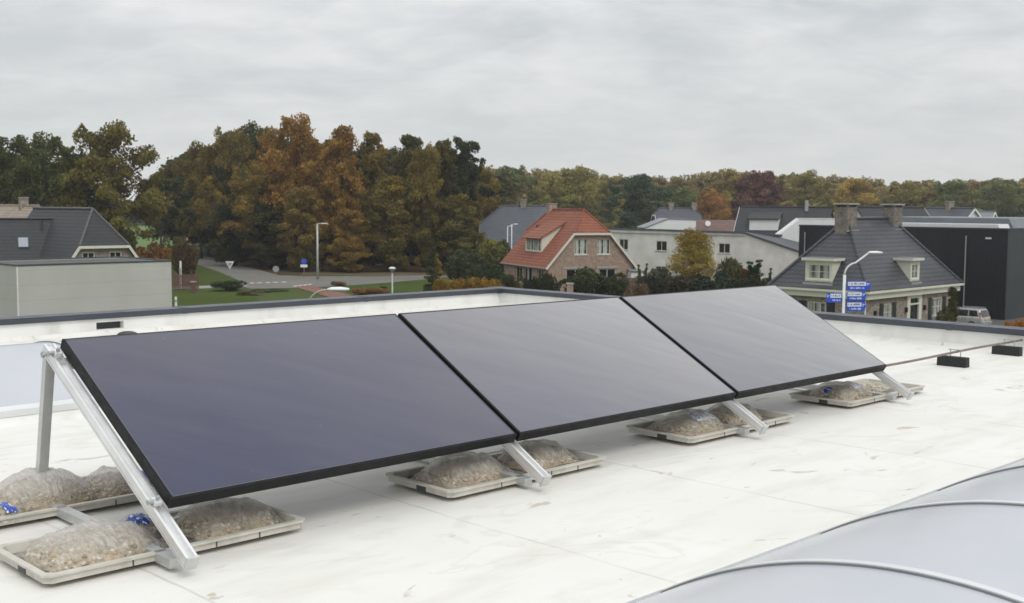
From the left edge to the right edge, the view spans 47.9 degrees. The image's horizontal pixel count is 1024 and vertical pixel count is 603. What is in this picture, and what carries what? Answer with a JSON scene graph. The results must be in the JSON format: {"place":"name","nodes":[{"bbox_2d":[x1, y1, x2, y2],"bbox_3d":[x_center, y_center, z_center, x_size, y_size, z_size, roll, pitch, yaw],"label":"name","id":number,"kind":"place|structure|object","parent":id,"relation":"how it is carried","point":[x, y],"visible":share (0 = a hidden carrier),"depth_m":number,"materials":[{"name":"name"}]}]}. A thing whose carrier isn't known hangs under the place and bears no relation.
{"place":"outdoors","nodes":[
{"label":"outdoors","id":0,"kind":"place"},
{"bbox_2d":[0,197,39,217],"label":"tan house","id":1,"kind":"structure","parent":0,"point":[23,209],"depth_m":134.09,"materials":[{"name":"beige tile"}]},
{"bbox_2d":[0,256,171,316],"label":"flat grey building","id":2,"kind":"structure","parent":0,"point":[38,286],"depth_m":79.93,"materials":[{"name":"white paint"}]},
{"bbox_2d":[172,290,258,305],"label":"lawn","id":3,"kind":"structure","parent":0,"point":[189,298],"depth_m":118.56,"materials":[{"name":"plant"}]},
{"bbox_2d":[196,266,239,284],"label":"lawn","id":4,"kind":"structure","parent":0,"point":[207,277],"depth_m":151.69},
{"bbox_2d":[195,256,287,281],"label":"side road","id":5,"kind":"structure","parent":0,"point":[243,273],"depth_m":166.00,"materials":[{"name":"asphalt"}]},
{"bbox_2d":[152,220,501,300],"bbox_3d":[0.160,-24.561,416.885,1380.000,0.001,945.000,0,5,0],"label":"ground","id":6,"kind":"structure","parent":0,"point":[294,293],"depth_m":129.70,"materials":[{"name":"green plant"}]},
{"bbox_2d":[0,134,39,204],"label":"tree","id":7,"kind":"object","parent":6,"relation":"on","point":[16,147],"visible":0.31,"depth_m":162.46,"materials":[{"name":"green plant"}]},
{"bbox_2d":[1,131,92,206],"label":"tree","id":8,"kind":"object","parent":6,"relation":"on","point":[48,187],"visible":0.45,"depth_m":156.51,"materials":[{"name":"green plant"}]},
{"bbox_2d":[17,151,132,222],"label":"tree","id":9,"kind":"object","parent":6,"relation":"on","point":[90,198],"visible":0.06,"depth_m":167.92,"materials":[{"name":"green plant"}]},
{"bbox_2d":[27,207,138,257],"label":"black roof house","id":10,"kind":"structure","parent":6,"relation":"on","point":[82,232],"depth_m":103.06,"materials":[{"name":"tile"}]},
{"bbox_2d":[0,218,52,258],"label":"black roof wing","id":11,"kind":"structure","parent":10,"relation":"attached to","point":[22,238],"depth_m":105.39,"materials":[{"name":"tile"}]},
{"bbox_2d":[43,119,173,243],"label":"tree","id":12,"kind":"object","parent":6,"relation":"on","point":[99,159],"visible":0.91,"depth_m":155.62,"materials":[{"name":"green plant"}]},
{"bbox_2d":[136,242,173,267],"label":"bush","id":13,"kind":"object","parent":6,"relation":"on","point":[158,252],"visible":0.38,"depth_m":149.28,"materials":[{"name":"brown plant"}]},
{"bbox_2d":[132,176,195,244],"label":"tree","id":14,"kind":"object","parent":6,"relation":"on","point":[167,187],"visible":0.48,"depth_m":184.92,"materials":[{"name":"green plant"}]},
{"bbox_2d":[171,243,199,274],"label":"bush","id":15,"kind":"object","parent":6,"relation":"on","point":[186,255],"visible":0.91,"depth_m":139.76,"materials":[{"name":"brown plant"}]},
{"bbox_2d":[166,140,226,258],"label":"tree","id":16,"kind":"object","parent":6,"relation":"on","point":[196,176],"visible":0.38,"depth_m":202.76,"materials":[{"name":"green plant"}]},
{"bbox_2d":[177,154,229,256],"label":"tree","id":17,"kind":"object","parent":6,"relation":"on","point":[217,171],"visible":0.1,"depth_m":209.75,"materials":[{"name":"green plant"}]},
{"bbox_2d":[301,267,429,275],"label":"verge","id":18,"kind":"structure","parent":6,"relation":"on","point":[376,273],"depth_m":163.36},
{"bbox_2d":[275,184,329,270],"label":"tree","id":19,"kind":"object","parent":18,"relation":"on","point":[300,216],"visible":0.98,"depth_m":165.73,"materials":[{"name":"brown plant"}]},
{"bbox_2d":[316,124,366,259],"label":"tree","id":20,"kind":"object","parent":18,"relation":"on","point":[340,143],"visible":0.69,"depth_m":169.27,"materials":[{"name":"brown plant"}]},
{"bbox_2d":[325,207,373,271],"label":"tree","id":21,"kind":"object","parent":18,"relation":"on","point":[355,230],"visible":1,"depth_m":163.92,"materials":[{"name":"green plant"}]},
{"bbox_2d":[288,265,444,271],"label":"verge scrub","id":22,"kind":"object","parent":18,"relation":"on","point":[331,268],"visible":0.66,"depth_m":167.59,"materials":[{"name":"green plant"}]},
{"bbox_2d":[354,130,392,267],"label":"tree","id":23,"kind":"object","parent":18,"relation":"on","point":[371,155],"visible":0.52,"depth_m":174.18,"materials":[{"name":"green plant"}]},
{"bbox_2d":[363,175,412,271],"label":"tree","id":24,"kind":"object","parent":18,"relation":"on","point":[389,245],"visible":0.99,"depth_m":165.68,"materials":[{"name":"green plant"}]},
{"bbox_2d":[404,141,446,270],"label":"tree","id":25,"kind":"object","parent":18,"relation":"on","point":[423,188],"visible":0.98,"depth_m":168.16,"materials":[{"name":"green plant"}]},
{"bbox_2d":[478,239,510,272],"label":"bush","id":26,"kind":"object","parent":6,"relation":"on","point":[495,255],"visible":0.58,"depth_m":148.47,"materials":[{"name":"green plant"}]},
{"bbox_2d":[476,199,545,270],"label":"slate house","id":27,"kind":"structure","parent":6,"relation":"on","point":[523,216],"depth_m":176.49,"materials":[{"name":"tile"}]},
{"bbox_2d":[0,286,1023,602],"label":"office building","id":28,"kind":"structure","parent":6,"relation":"on","point":[632,516],"depth_m":6.36,"materials":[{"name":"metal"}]},
{"bbox_2d":[0,474,153,525],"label":"ballast tray","id":29,"kind":"object","parent":28,"relation":"on","point":[94,503],"visible":0.22,"depth_m":5.85,"materials":[{"name":"plastic"}]},
{"bbox_2d":[0,467,93,512],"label":"gravel bag","id":30,"kind":"object","parent":29,"relation":"on","point":[29,489],"visible":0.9,"depth_m":5.86,"materials":[{"name":"white"}]},
{"bbox_2d":[85,465,151,499],"bbox_3d":[-2.129,0.956,6.257,0.437,0.146,0.397,-3,6,-39],"label":"gravel bag","id":31,"kind":"object","parent":29,"relation":"on","point":[106,482],"visible":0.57,"depth_m":6.13,"materials":[{"name":"white"}]},
{"bbox_2d":[0,506,304,583],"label":"ballast tray","id":32,"kind":"object","parent":28,"relation":"on","point":[11,553],"visible":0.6,"depth_m":5.14,"materials":[{"name":"plastic"}]},
{"bbox_2d":[20,518,163,572],"bbox_3d":[-1.868,1.052,5.123,0.492,0.142,0.677,5,7,44],"label":"gravel bag","id":33,"kind":"object","parent":32,"relation":"on","point":[90,542],"visible":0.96,"depth_m":5.00,"materials":[{"name":"white"}]},
{"bbox_2d":[36,343,199,570],"bbox_3d":[-2.002,0.668,5.497,0.680,0.859,1.903,-4,7,-44],"label":"support frame","id":34,"kind":"object","parent":32,"relation":"on","point":[184,555],"visible":0.72,"depth_m":5.39,"materials":[{"name":"metal"}]},
{"bbox_2d":[123,513,159,538],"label":"gravel bag","id":35,"kind":"object","parent":32,"relation":"on","point":[143,520],"visible":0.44,"depth_m":5.38,"materials":[{"name":"blue"}]},
{"bbox_2d":[173,497,281,540],"bbox_3d":[-1.400,1.020,5.602,0.611,0.134,0.394,-4,6,-41],"label":"gravel bag","id":36,"kind":"object","parent":32,"relation":"on","point":[213,519],"visible":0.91,"depth_m":5.49,"materials":[{"name":"white"}]},
{"bbox_2d":[0,315,397,427],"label":"barrel rooflight","id":37,"kind":"object","parent":28,"relation":"on","point":[20,375],"visible":0.1,"depth_m":8.53,"materials":[{"name":"white plastic"}]},
{"bbox_2d":[385,448,605,497],"bbox_3d":[-0.074,0.986,6.793,1.284,0.047,0.584,-4,7,-44],"label":"ballast tray","id":38,"kind":"object","parent":28,"relation":"on","point":[406,477],"visible":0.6,"depth_m":6.55,"materials":[{"name":"plastic"}]},
{"bbox_2d":[415,451,510,488],"bbox_3d":[-0.281,0.938,6.600,0.428,0.148,0.672,5,6,44],"label":"gravel bag","id":39,"kind":"object","parent":38,"relation":"on","point":[460,470],"visible":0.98,"depth_m":6.46,"materials":[{"name":"white"}]},
{"bbox_2d":[417,440,551,486],"bbox_3d":[-0.464,0.555,7.002,0.680,0.859,1.903,-4,7,-44],"label":"support frame","id":40,"kind":"object","parent":38,"relation":"on","point":[529,464],"visible":0.31,"depth_m":6.47,"materials":[{"name":"metal"}]},
{"bbox_2d":[60,314,516,508],"bbox_3d":[-1.120,0.493,6.154,2.126,0.657,1.120,-4,7,-44],"label":"solar panel","id":41,"kind":"object","parent":40,"relation":"on","point":[195,416],"visible":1,"depth_m":5.96,"materials":[{"name":"black glass"}]},
{"bbox_2d":[492,439,579,471],"bbox_3d":[0.134,0.906,7.033,0.589,0.146,0.399,-4,6,-42],"label":"gravel bag","id":42,"kind":"object","parent":38,"relation":"on","point":[545,453],"visible":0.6,"depth_m":6.93,"materials":[{"name":"white"}]},
{"bbox_2d":[626,408,794,442],"bbox_3d":[1.439,0.874,8.274,1.284,0.047,0.584,-4,7,-44],"label":"ballast tray","id":43,"kind":"object","parent":28,"relation":"on","point":[768,418],"visible":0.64,"depth_m":7.98,"materials":[{"name":"plastic"}]},
{"bbox_2d":[649,408,723,435],"bbox_3d":[1.233,0.824,8.080,0.415,0.155,0.637,5,6,42],"label":"gravel bag","id":44,"kind":"object","parent":43,"relation":"on","point":[689,422],"visible":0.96,"depth_m":7.97,"materials":[{"name":"white"}]},
{"bbox_2d":[642,399,768,434],"bbox_3d":[1.070,0.443,8.504,0.680,0.859,1.903,-4,7,-44],"label":"support frame","id":45,"kind":"object","parent":43,"relation":"on","point":[760,427],"visible":0.23,"depth_m":7.97,"materials":[{"name":"metal"}]},
{"bbox_2d":[398,297,736,440],"bbox_3d":[0.415,0.380,7.655,2.126,0.657,1.120,-4,7,-44],"label":"solar panel","id":46,"kind":"object","parent":45,"relation":"on","point":[528,371],"visible":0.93,"depth_m":7.50,"materials":[{"name":"black glass"}]},
{"bbox_2d":[707,402,761,424],"bbox_3d":[1.611,0.801,8.479,0.518,0.140,0.406,-4,6,-41],"label":"gravel bag","id":47,"kind":"object","parent":43,"relation":"on","point":[723,413],"visible":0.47,"depth_m":8.36,"materials":[{"name":"white"}]},
{"bbox_2d":[626,458,1023,602],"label":"barrel rooflight","id":48,"kind":"object","parent":28,"relation":"on","point":[961,541],"visible":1,"depth_m":3.91,"materials":[{"name":"white plastic"}]},
{"bbox_2d":[789,378,924,406],"bbox_3d":[2.924,0.765,9.727,1.284,0.047,0.584,-4,7,-44],"label":"ballast tray","id":49,"kind":"object","parent":28,"relation":"on","point":[804,395],"visible":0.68,"depth_m":9.45,"materials":[{"name":"plastic"}]},
{"bbox_2d":[810,381,871,400],"bbox_3d":[2.717,0.720,9.533,0.422,0.144,0.616,5,7,44],"label":"gravel bag","id":50,"kind":"object","parent":49,"relation":"on","point":[845,390],"visible":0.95,"depth_m":9.41,"materials":[{"name":"white"}]},
{"bbox_2d":[796,371,914,400],"bbox_3d":[2.583,0.331,9.984,0.680,0.859,1.903,-4,7,-44],"label":"support frame","id":51,"kind":"object","parent":49,"relation":"on","point":[897,386],"visible":0.22,"depth_m":9.46,"materials":[{"name":"metal"}]},
{"bbox_2d":[619,285,886,398],"bbox_3d":[1.949,0.267,9.157,2.126,0.657,1.120,-4,7,-44],"label":"solar panel","id":52,"kind":"object","parent":51,"relation":"on","point":[742,342],"visible":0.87,"depth_m":9.02,"materials":[{"name":"black glass"}]},
{"bbox_2d":[494,164,540,204],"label":"tree","id":53,"kind":"object","parent":6,"relation":"on","point":[517,176],"visible":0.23,"depth_m":295.78,"materials":[{"name":"green plant"}]},
{"bbox_2d":[527,172,572,207],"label":"tree","id":54,"kind":"object","parent":6,"relation":"on","point":[547,179],"visible":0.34,"depth_m":290.46,"materials":[{"name":"green plant"}]},
{"bbox_2d":[553,164,603,218],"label":"tree","id":55,"kind":"object","parent":6,"relation":"on","point":[577,178],"visible":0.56,"depth_m":281.32,"materials":[{"name":"green plant"}]},
{"bbox_2d":[585,174,627,227],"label":"tree","id":56,"kind":"object","parent":6,"relation":"on","point":[603,193],"visible":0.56,"depth_m":316.57,"materials":[{"name":"green plant"}]},
{"bbox_2d":[596,173,680,228],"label":"tree","id":57,"kind":"object","parent":6,"relation":"on","point":[639,200],"visible":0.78,"depth_m":270.83,"materials":[{"name":"green plant"}]},
{"bbox_2d":[659,186,702,210],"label":"tree","id":58,"kind":"object","parent":6,"relation":"on","point":[683,192],"visible":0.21,"depth_m":286.28,"materials":[{"name":"green plant"}]},
{"bbox_2d":[606,227,798,280],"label":"white hall","id":59,"kind":"structure","parent":6,"relation":"on","point":[652,247],"depth_m":148.70,"materials":[{"name":"paint"}]},
{"bbox_2d":[695,188,732,219],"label":"tree","id":60,"kind":"object","parent":6,"relation":"on","point":[706,201],"visible":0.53,"depth_m":259.37,"materials":[{"name":"orange plant"}]},
{"bbox_2d":[711,168,750,219],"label":"tree","id":61,"kind":"object","parent":6,"relation":"on","point":[731,177],"visible":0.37,"depth_m":316.52,"materials":[{"name":"green plant"}]},
{"bbox_2d":[484,165,1023,227],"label":"woodland","id":62,"kind":"object","parent":6,"relation":"on","point":[701,181],"visible":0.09,"depth_m":331.27,"materials":[{"name":"green plant"}]},
{"bbox_2d":[727,170,792,219],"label":"tree","id":63,"kind":"object","parent":6,"relation":"on","point":[757,191],"visible":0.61,"depth_m":281.05,"materials":[{"name":"brown plant"}]},
{"bbox_2d":[774,218,834,241],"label":"white annex","id":64,"kind":"object","parent":6,"relation":"on","point":[790,231],"visible":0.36,"depth_m":152.13,"materials":[{"name":"paint"}]},
{"bbox_2d":[777,169,834,216],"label":"tree","id":65,"kind":"object","parent":6,"relation":"on","point":[816,189],"visible":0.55,"depth_m":307.22,"materials":[{"name":"green plant"}]},
{"bbox_2d":[830,177,880,211],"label":"tree","id":66,"kind":"object","parent":6,"relation":"on","point":[864,195],"visible":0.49,"depth_m":316.95,"materials":[{"name":"yellow plant"}]},
{"bbox_2d":[767,203,963,319],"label":"brick villa","id":67,"kind":"object","parent":6,"relation":"on","point":[906,273],"visible":0.76,"depth_m":90.65,"materials":[{"name":"black tile"}]},
{"bbox_2d":[806,263,830,280],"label":"window","id":68,"kind":"structure","parent":67,"relation":"in","point":[816,272],"depth_m":88.92,"materials":[{"name":"beige paint"}]},
{"bbox_2d":[857,206,929,216],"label":"dark row house","id":69,"kind":"structure","parent":6,"relation":"on","point":[876,211],"depth_m":144.34,"materials":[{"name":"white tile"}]},
{"bbox_2d":[879,180,927,206],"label":"tree","id":70,"kind":"object","parent":6,"relation":"on","point":[911,194],"visible":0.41,"depth_m":311.91,"materials":[{"name":"green plant"}]},
{"bbox_2d":[799,216,1023,319],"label":"black hall","id":71,"kind":"structure","parent":6,"relation":"on","point":[982,258],"depth_m":101.64,"materials":[{"name":"metal"}]},
{"bbox_2d":[925,178,982,210],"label":"tree","id":72,"kind":"object","parent":6,"relation":"on","point":[945,191],"visible":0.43,"depth_m":307.26,"materials":[{"name":"green plant"}]},
{"bbox_2d":[973,177,1023,216],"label":"tree","id":73,"kind":"object","parent":6,"relation":"on","point":[1005,201],"visible":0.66,"depth_m":315.87,"materials":[{"name":"green plant"}]},
{"bbox_2d":[210,253,449,275],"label":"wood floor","id":74,"kind":"structure","parent":0,"point":[285,270],"depth_m":177.22,"materials":[{"name":"green plant"}]},
{"bbox_2d":[191,125,262,247],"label":"tree","id":75,"kind":"object","parent":74,"relation":"on","point":[231,159],"visible":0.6,"depth_m":192.91,"materials":[{"name":"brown plant"}]},
{"bbox_2d":[202,194,256,265],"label":"tree","id":76,"kind":"object","parent":74,"relation":"on","point":[223,212],"visible":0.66,"depth_m":179.91,"materials":[{"name":"green plant"}]},
{"bbox_2d":[223,119,284,241],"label":"tree","id":77,"kind":"object","parent":74,"relation":"on","point":[252,132],"visible":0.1,"depth_m":201.13,"materials":[{"name":"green plant"}]},
{"bbox_2d":[221,164,293,266],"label":"tree","id":78,"kind":"object","parent":74,"relation":"on","point":[248,198],"visible":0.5,"depth_m":175.20,"materials":[{"name":"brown plant"}]},
{"bbox_2d":[236,202,290,268],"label":"tree","id":79,"kind":"object","parent":74,"relation":"on","point":[266,252],"visible":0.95,"depth_m":170.69,"materials":[{"name":"green plant"}]},
{"bbox_2d":[246,112,335,246],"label":"tree","id":80,"kind":"object","parent":74,"relation":"on","point":[302,171],"visible":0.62,"depth_m":173.26,"materials":[{"name":"orange plant"}]},
{"bbox_2d":[136,135,520,246],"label":"trees","id":81,"kind":"object","parent":74,"relation":"on","point":[171,231],"visible":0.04,"depth_m":217.88,"materials":[{"name":"plant"}]},
{"bbox_2d":[199,228,476,267],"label":"undergrowth","id":82,"kind":"object","parent":74,"relation":"on","point":[368,261],"visible":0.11,"depth_m":180.56,"materials":[{"name":"green plant"}]},
{"bbox_2d":[390,134,423,265],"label":"tree","id":83,"kind":"object","parent":74,"relation":"on","point":[409,143],"visible":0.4,"depth_m":175.90,"materials":[{"name":"green plant"}]},
{"bbox_2d":[427,138,461,269],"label":"tree","id":84,"kind":"object","parent":74,"relation":"on","point":[443,146],"visible":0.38,"depth_m":171.22,"materials":[{"name":"green plant"}]},
{"bbox_2d":[436,193,486,259],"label":"tree","id":85,"kind":"object","parent":74,"relation":"on","point":[456,225],"visible":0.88,"depth_m":166.62,"materials":[{"name":"green plant"}]},
{"bbox_2d":[432,136,494,241],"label":"tree","id":86,"kind":"object","parent":74,"relation":"on","point":[466,149],"visible":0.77,"depth_m":171.37,"materials":[{"name":"green plant"}]},
{"bbox_2d":[464,167,500,231],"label":"tree","id":87,"kind":"object","parent":74,"relation":"on","point":[490,182],"visible":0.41,"depth_m":198.03,"materials":[{"name":"green plant"}]},
{"bbox_2d":[243,275,446,288],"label":"road","id":88,"kind":"structure","parent":0,"point":[294,281],"depth_m":146.49,"materials":[{"name":"asphalt"}]},
{"bbox_2d":[346,279,433,294],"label":"lawn","id":89,"kind":"structure","parent":0,"point":[408,286],"depth_m":136.71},
{"bbox_2d":[0,0,1023,200],"label":"sky","id":90,"kind":"structure","parent":0,"point":[900,91],"materials":[{"name":"grey"}]},
{"bbox_2d":[637,218,696,229],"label":"white gable shed","id":91,"kind":"structure","parent":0,"point":[669,223],"depth_m":175.80,"materials":[{"name":"metal"}]},
{"bbox_2d":[651,202,701,220],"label":"dark roof house","id":92,"kind":"structure","parent":0,"point":[672,211],"depth_m":203.88,"materials":[{"name":"tile"}]},
{"bbox_2d":[696,220,735,230],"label":"brown roof building","id":93,"kind":"structure","parent":0,"point":[716,225],"depth_m":179.53,"materials":[{"name":"tile"}]},
{"bbox_2d":[734,200,832,233],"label":"white dark roof house","id":94,"kind":"structure","parent":0,"point":[766,219],"depth_m":167.23,"materials":[{"name":"tile"}]},
{"bbox_2d":[924,201,981,216],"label":"grey gable house","id":95,"kind":"structure","parent":0,"point":[949,209],"depth_m":166.38,"materials":[{"name":"tile"}]},
{"bbox_2d":[991,317,1023,325],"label":"driveway","id":96,"kind":"structure","parent":0,"point":[998,322],"depth_m":98.61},
{"bbox_2d":[934,306,991,324],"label":"parked car","id":97,"kind":"object","parent":96,"relation":"on","point":[972,314],"visible":0.4,"depth_m":92.57,"materials":[{"name":"paint"}]},
{"label":"garden soil","id":98,"kind":"structure","parent":0,"visible":0},
{"bbox_2d":[422,246,442,290],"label":"conifer","id":99,"kind":"object","parent":98,"relation":"on","point":[430,259],"visible":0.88,"depth_m":121.94,"materials":[{"name":"green plant"}]},
{"bbox_2d":[444,247,490,280],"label":"bush","id":100,"kind":"object","parent":98,"relation":"on","point":[461,261],"visible":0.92,"depth_m":138.06,"materials":[{"name":"green plant"}]},
{"bbox_2d":[433,276,503,290],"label":"hedge","id":101,"kind":"object","parent":98,"relation":"on","point":[440,284],"visible":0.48,"depth_m":117.22,"materials":[{"name":"orange plant"}]},
{"bbox_2d":[467,263,504,284],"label":"bush","id":102,"kind":"object","parent":98,"relation":"on","point":[490,272],"visible":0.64,"depth_m":123.55,"materials":[{"name":"green plant"}]},
{"bbox_2d":[500,203,637,292],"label":"brick house","id":103,"kind":"structure","parent":98,"relation":"on","point":[560,243],"depth_m":128.42,"materials":[{"name":"red tile"}]},
{"bbox_2d":[563,266,612,294],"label":"bush","id":104,"kind":"object","parent":98,"relation":"on","point":[588,281],"visible":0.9,"depth_m":110.49,"materials":[{"name":"green plant"}]},
{"bbox_2d":[595,272,629,295],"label":"bush","id":105,"kind":"object","parent":98,"relation":"on","point":[619,286],"visible":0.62,"depth_m":111.92,"materials":[{"name":"green plant"}]},
{"bbox_2d":[635,275,668,293],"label":"bush","id":106,"kind":"object","parent":98,"relation":"on","point":[655,285],"visible":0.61,"depth_m":110.67,"materials":[{"name":"green plant"}]},
{"bbox_2d":[663,273,704,292],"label":"bush","id":107,"kind":"object","parent":98,"relation":"on","point":[680,284],"visible":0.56,"depth_m":111.87,"materials":[{"name":"green plant"}]},
{"bbox_2d":[661,227,720,281],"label":"yellow tree","id":108,"kind":"object","parent":98,"relation":"on","point":[692,248],"visible":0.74,"depth_m":118.33,"materials":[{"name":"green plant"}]},
{"bbox_2d":[696,271,738,289],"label":"bush","id":109,"kind":"object","parent":98,"relation":"on","point":[723,281],"visible":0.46,"depth_m":111.48,"materials":[{"name":"green plant"}]},
{"bbox_2d":[715,256,743,286],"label":"bush","id":110,"kind":"object","parent":98,"relation":"on","point":[732,267],"visible":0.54,"depth_m":116.85,"materials":[{"name":"green plant"}]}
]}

